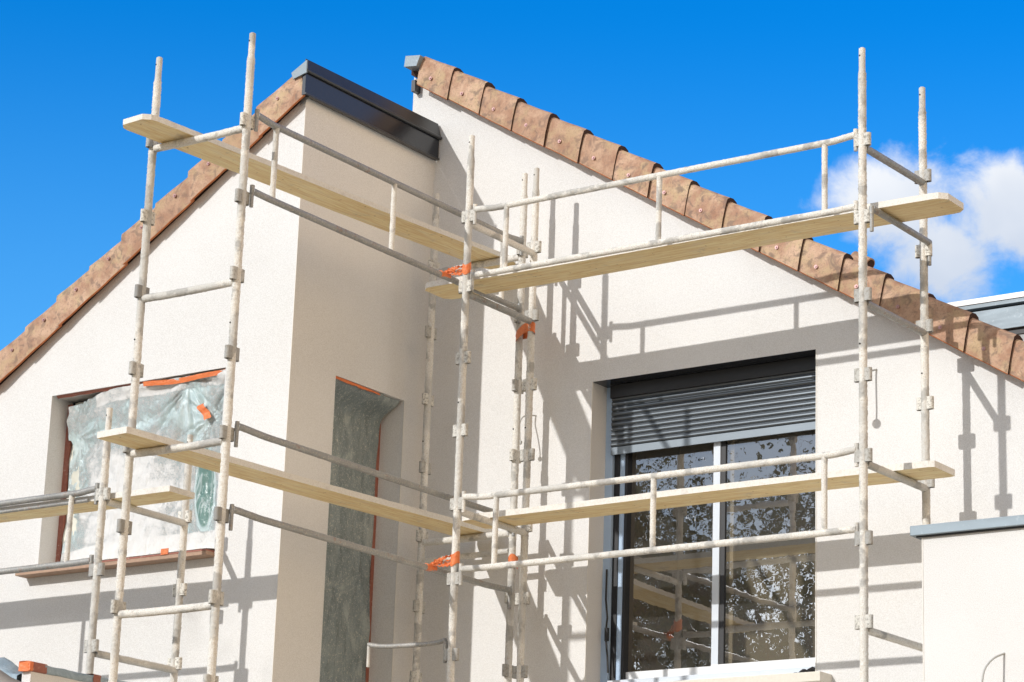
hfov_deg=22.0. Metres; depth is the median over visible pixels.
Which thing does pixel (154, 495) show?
plank
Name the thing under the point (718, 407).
window
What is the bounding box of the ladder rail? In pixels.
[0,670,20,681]
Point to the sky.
(676, 84)
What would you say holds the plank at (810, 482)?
on the scaffold bay at (922, 327)
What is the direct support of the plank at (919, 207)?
on the scaffold bay at (922, 327)
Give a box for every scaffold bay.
[0,407,192,681]
[108,32,527,681]
[366,47,934,681]
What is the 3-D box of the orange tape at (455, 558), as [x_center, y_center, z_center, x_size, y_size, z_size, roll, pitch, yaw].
[-0.462,1.445,17.242,0.235,0.138,0.111,-2,-16,14]
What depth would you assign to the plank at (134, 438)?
16.99 m
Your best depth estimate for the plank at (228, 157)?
17.52 m
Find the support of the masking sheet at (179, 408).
on the house
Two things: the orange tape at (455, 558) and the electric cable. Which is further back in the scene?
the orange tape at (455, 558)
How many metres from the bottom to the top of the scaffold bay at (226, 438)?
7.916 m
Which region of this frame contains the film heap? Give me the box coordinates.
[0,657,21,680]
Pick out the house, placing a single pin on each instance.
(744, 355)
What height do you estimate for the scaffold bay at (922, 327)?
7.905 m
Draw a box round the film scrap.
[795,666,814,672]
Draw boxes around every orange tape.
[425,551,459,571]
[439,262,470,277]
[508,554,517,568]
[515,322,534,341]
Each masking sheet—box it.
[57,369,225,560]
[319,376,399,681]
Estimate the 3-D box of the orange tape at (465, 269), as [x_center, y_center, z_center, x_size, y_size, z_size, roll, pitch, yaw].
[-0.388,-0.478,17.797,0.223,0.113,0.109,-4,-17,20]
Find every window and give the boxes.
[15,401,214,577]
[600,356,831,681]
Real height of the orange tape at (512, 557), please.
0.104 m
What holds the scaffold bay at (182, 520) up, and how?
on the ground
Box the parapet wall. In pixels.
[18,661,125,681]
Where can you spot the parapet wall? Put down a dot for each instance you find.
(31, 671)
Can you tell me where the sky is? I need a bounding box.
[0,0,1023,350]
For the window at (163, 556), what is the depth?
18.55 m
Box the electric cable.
[981,652,1004,681]
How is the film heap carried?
attached to the parapet wall
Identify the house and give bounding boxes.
[0,55,1023,681]
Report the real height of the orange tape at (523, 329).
0.094 m
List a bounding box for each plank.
[0,485,194,522]
[97,426,491,535]
[123,114,515,268]
[425,192,963,298]
[462,460,954,528]
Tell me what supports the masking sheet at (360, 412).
attached to the house

